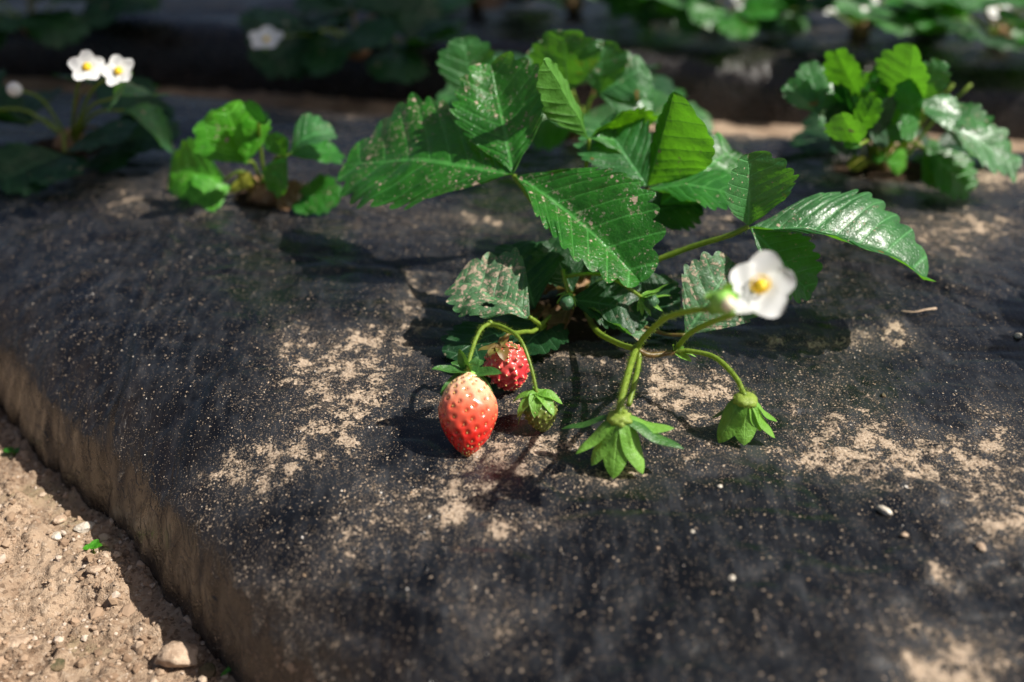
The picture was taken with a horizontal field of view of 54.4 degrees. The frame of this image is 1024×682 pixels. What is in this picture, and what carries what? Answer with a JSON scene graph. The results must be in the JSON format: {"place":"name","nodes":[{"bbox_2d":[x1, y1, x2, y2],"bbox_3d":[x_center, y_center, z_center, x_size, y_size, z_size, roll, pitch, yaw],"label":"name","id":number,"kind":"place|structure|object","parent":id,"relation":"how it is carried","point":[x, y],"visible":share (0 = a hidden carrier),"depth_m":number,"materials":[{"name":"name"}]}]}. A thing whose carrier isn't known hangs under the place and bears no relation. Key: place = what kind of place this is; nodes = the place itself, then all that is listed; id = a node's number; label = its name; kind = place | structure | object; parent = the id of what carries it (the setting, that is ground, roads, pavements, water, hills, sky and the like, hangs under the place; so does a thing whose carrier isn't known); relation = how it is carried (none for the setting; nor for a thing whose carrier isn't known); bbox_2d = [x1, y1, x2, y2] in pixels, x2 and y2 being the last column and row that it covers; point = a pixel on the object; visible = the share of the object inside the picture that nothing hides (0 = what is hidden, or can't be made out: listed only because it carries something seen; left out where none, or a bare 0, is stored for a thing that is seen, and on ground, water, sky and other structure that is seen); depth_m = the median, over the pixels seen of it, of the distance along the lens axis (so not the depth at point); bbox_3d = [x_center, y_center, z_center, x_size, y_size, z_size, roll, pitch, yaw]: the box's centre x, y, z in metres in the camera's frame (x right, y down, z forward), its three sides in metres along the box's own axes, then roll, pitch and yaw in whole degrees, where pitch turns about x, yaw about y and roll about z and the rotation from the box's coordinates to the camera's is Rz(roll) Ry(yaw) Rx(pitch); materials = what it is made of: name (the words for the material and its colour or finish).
{"place":"outdoors","nodes":[
{"label":"outdoors","id":0,"kind":"place"},
{"bbox_2d":[0,77,1023,681],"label":"ground","id":1,"kind":"structure","parent":0,"point":[58,603],"depth_m":0.41,"materials":[{"name":"soil"}]},
{"bbox_2d":[3,447,19,455],"bbox_3d":[-0.245,0.055,0.489,0.010,0.004,0.005,0,31,0],"label":"seedling","id":2,"kind":"object","parent":1,"relation":"on","point":[12,450],"visible":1,"depth_m":0.49,"materials":[{"name":"green plant"}]},
{"bbox_2d":[3,634,32,648],"bbox_3d":[-0.192,0.116,0.384,0.012,0.004,0.010,0,31,0],"label":"stone","id":3,"kind":"object","parent":1,"relation":"on","point":[16,640],"visible":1,"depth_m":0.38,"materials":[{"name":"beige stone"}]},
{"bbox_2d":[48,658,64,671],"bbox_3d":[-0.171,0.122,0.373,0.007,0.004,0.005,0,31,0],"label":"stone","id":4,"kind":"object","parent":1,"relation":"on","point":[58,665],"visible":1,"depth_m":0.37,"materials":[{"name":"stone"}]},
{"bbox_2d":[51,531,61,540],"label":"stone","id":5,"kind":"object","parent":1,"relation":"on","point":[55,536],"visible":1,"depth_m":0.43,"materials":[{"name":"white stone"}]},
{"bbox_2d":[52,514,66,523],"bbox_3d":[-0.201,0.079,0.443,0.005,0.003,0.006,0,31,0],"label":"stone","id":6,"kind":"object","parent":1,"relation":"on","point":[61,518],"visible":1,"depth_m":0.44,"materials":[{"name":"beige stone"}]},
{"bbox_2d":[73,521,94,533],"bbox_3d":[-0.189,0.082,0.441,0.010,0.004,0.006,0,31,0],"label":"stone","id":7,"kind":"object","parent":1,"relation":"on","point":[84,527],"visible":1,"depth_m":0.44,"materials":[{"name":"white stone"}]},
{"bbox_2d":[83,539,101,553],"bbox_3d":[-0.179,0.089,0.427,0.008,0.006,0.006,0,31,0],"label":"seedling","id":8,"kind":"object","parent":1,"relation":"on","point":[94,544],"visible":1,"depth_m":0.43,"materials":[{"name":"green plant"}]},
{"bbox_2d":[86,564,106,573],"bbox_3d":[-0.171,0.094,0.411,0.008,0.004,0.005,0,31,0],"label":"stone","id":9,"kind":"object","parent":1,"relation":"on","point":[94,569],"visible":1,"depth_m":0.41,"materials":[{"name":"beige stone"}]},
{"bbox_2d":[0,416,236,681],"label":"soil crumbs","id":10,"kind":"object","parent":1,"relation":"on","point":[128,610],"visible":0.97,"depth_m":0.40,"materials":[{"name":"beige soil"}]},
{"bbox_2d":[154,641,198,667],"bbox_3d":[-0.126,0.119,0.375,0.016,0.011,0.011,0,31,0],"label":"stone","id":11,"kind":"object","parent":1,"relation":"on","point":[173,654],"visible":1,"depth_m":0.37,"materials":[{"name":"beige stone"}]},
{"bbox_2d":[197,662,215,679],"bbox_3d":[-0.114,0.123,0.371,0.007,0.006,0.008,0,31,0],"label":"stone","id":12,"kind":"object","parent":1,"relation":"on","point":[207,670],"visible":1,"depth_m":0.37,"materials":[{"name":"brown stone"}]},
{"bbox_2d":[220,667,230,676],"bbox_3d":[-0.104,0.121,0.371,0.010,0.007,0.005,0,31,0],"label":"grass blade","id":13,"kind":"object","parent":1,"relation":"on","point":[226,671],"depth_m":0.37,"materials":[{"name":"green plant"}]},
{"bbox_2d":[0,90,1023,681],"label":"mulch film","id":14,"kind":"object","parent":1,"relation":"on","point":[256,610],"visible":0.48,"depth_m":0.41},
{"bbox_2d":[0,50,180,195],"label":"strawberry plant","id":15,"kind":"object","parent":14,"relation":"on","point":[144,123],"visible":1,"depth_m":0.63,"materials":[{"name":"green plant"}]},
{"bbox_2d":[168,100,344,214],"bbox_3d":[-0.156,-0.106,0.572,0.119,0.079,0.049,6,32,10],"label":"strawberry plant","id":16,"kind":"object","parent":14,"relation":"on","point":[236,131],"visible":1,"depth_m":0.57,"materials":[{"name":"green plant"}]},
{"bbox_2d":[12,166,1023,681],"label":"sand","id":17,"kind":"structure","parent":14,"relation":"on","point":[604,394],"depth_m":0.40,"materials":[{"name":"beige sand"}]},
{"bbox_2d":[436,30,712,150],"bbox_3d":[0.044,-0.173,0.650,0.191,0.105,0.190,0,31,0],"label":"strawberry plant","id":18,"kind":"object","parent":14,"relation":"on","point":[614,76],"visible":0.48,"depth_m":0.57,"materials":[{"name":"green plant"}]},
{"bbox_2d":[337,51,935,478],"bbox_3d":[0.049,-0.042,0.428,0.279,0.124,0.244,0,31,0],"label":"strawberry plant","id":19,"kind":"object","parent":14,"relation":"on","point":[597,257],"visible":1,"depth_m":0.45,"materials":[{"name":"green plant"}]},
{"bbox_2d":[728,575,734,580],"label":"pebble","id":20,"kind":"object","parent":14,"relation":"on","point":[731,577],"visible":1,"depth_m":0.33,"materials":[{"name":"stone"}]},
{"bbox_2d":[877,505,891,515],"bbox_3d":[0.133,0.061,0.355,0.005,0.003,0.004,0,31,0],"label":"pebble","id":21,"kind":"object","parent":14,"relation":"on","point":[884,510],"visible":1,"depth_m":0.35,"materials":[{"name":"stone"}]},
{"bbox_2d":[781,43,1021,200],"bbox_3d":[0.232,-0.130,0.587,0.136,0.106,0.205,13,33,21],"label":"strawberry plant","id":22,"kind":"object","parent":14,"relation":"on","point":[845,100],"visible":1,"depth_m":0.57,"materials":[{"name":"green plant"}]},
{"bbox_2d":[899,532,908,536],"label":"pebble","id":23,"kind":"object","parent":14,"relation":"on","point":[904,534],"visible":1,"depth_m":0.34,"materials":[{"name":"beige stone"}]},
{"bbox_2d":[901,307,936,312],"bbox_3d":[0.196,-0.015,0.479,0.018,0.002,0.005,0,31,0],"label":"twig","id":24,"kind":"object","parent":14,"relation":"on","point":[928,309],"visible":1,"depth_m":0.48,"materials":[{"name":"beige wood"}]},
{"bbox_2d":[975,542,985,551],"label":"pebble","id":25,"kind":"object","parent":14,"relation":"on","point":[980,546],"visible":1,"depth_m":0.34,"materials":[{"name":"beige stone"}]},
{"bbox_2d":[1014,333,1021,338],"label":"pebble","id":26,"kind":"object","parent":14,"relation":"on","point":[1018,335],"visible":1,"depth_m":0.46,"materials":[{"name":"stone"}]},
{"bbox_2d":[0,0,1023,140],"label":"mulch film","id":27,"kind":"object","parent":1,"relation":"on","point":[716,75],"visible":0.47,"depth_m":0.96,"materials":[{"name":"black plastic"}]},
{"bbox_2d":[0,0,161,48],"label":"strawberry plant","id":28,"kind":"object","parent":27,"relation":"on","point":[59,29],"visible":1,"depth_m":0.91,"materials":[{"name":"green plant"}]},
{"bbox_2d":[239,0,478,83],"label":"strawberry plant","id":29,"kind":"object","parent":27,"relation":"on","point":[281,42],"visible":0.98,"depth_m":0.84,"materials":[{"name":"green plant"}]},
{"bbox_2d":[436,0,563,13],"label":"strawberry plant","id":30,"kind":"object","parent":27,"relation":"on","point":[472,5],"visible":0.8,"depth_m":1.00,"materials":[{"name":"green plant"}]},
{"bbox_2d":[562,0,647,21],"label":"strawberry plant","id":31,"kind":"object","parent":27,"relation":"on","point":[573,6],"visible":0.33,"depth_m":1.04,"materials":[{"name":"green plant"}]},
{"bbox_2d":[608,0,808,38],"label":"strawberry plant","id":32,"kind":"object","parent":27,"relation":"on","point":[686,17],"visible":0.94,"depth_m":0.91,"materials":[{"name":"green plant"}]},
{"bbox_2d":[753,0,980,39],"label":"strawberry plant","id":33,"kind":"object","parent":27,"relation":"on","point":[859,12],"visible":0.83,"depth_m":0.89,"materials":[{"name":"green plant"}]},
{"bbox_2d":[883,0,1023,50],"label":"strawberry plant","id":34,"kind":"object","parent":27,"relation":"on","point":[1000,37],"visible":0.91,"depth_m":0.87,"materials":[{"name":"green plant"}]}
]}

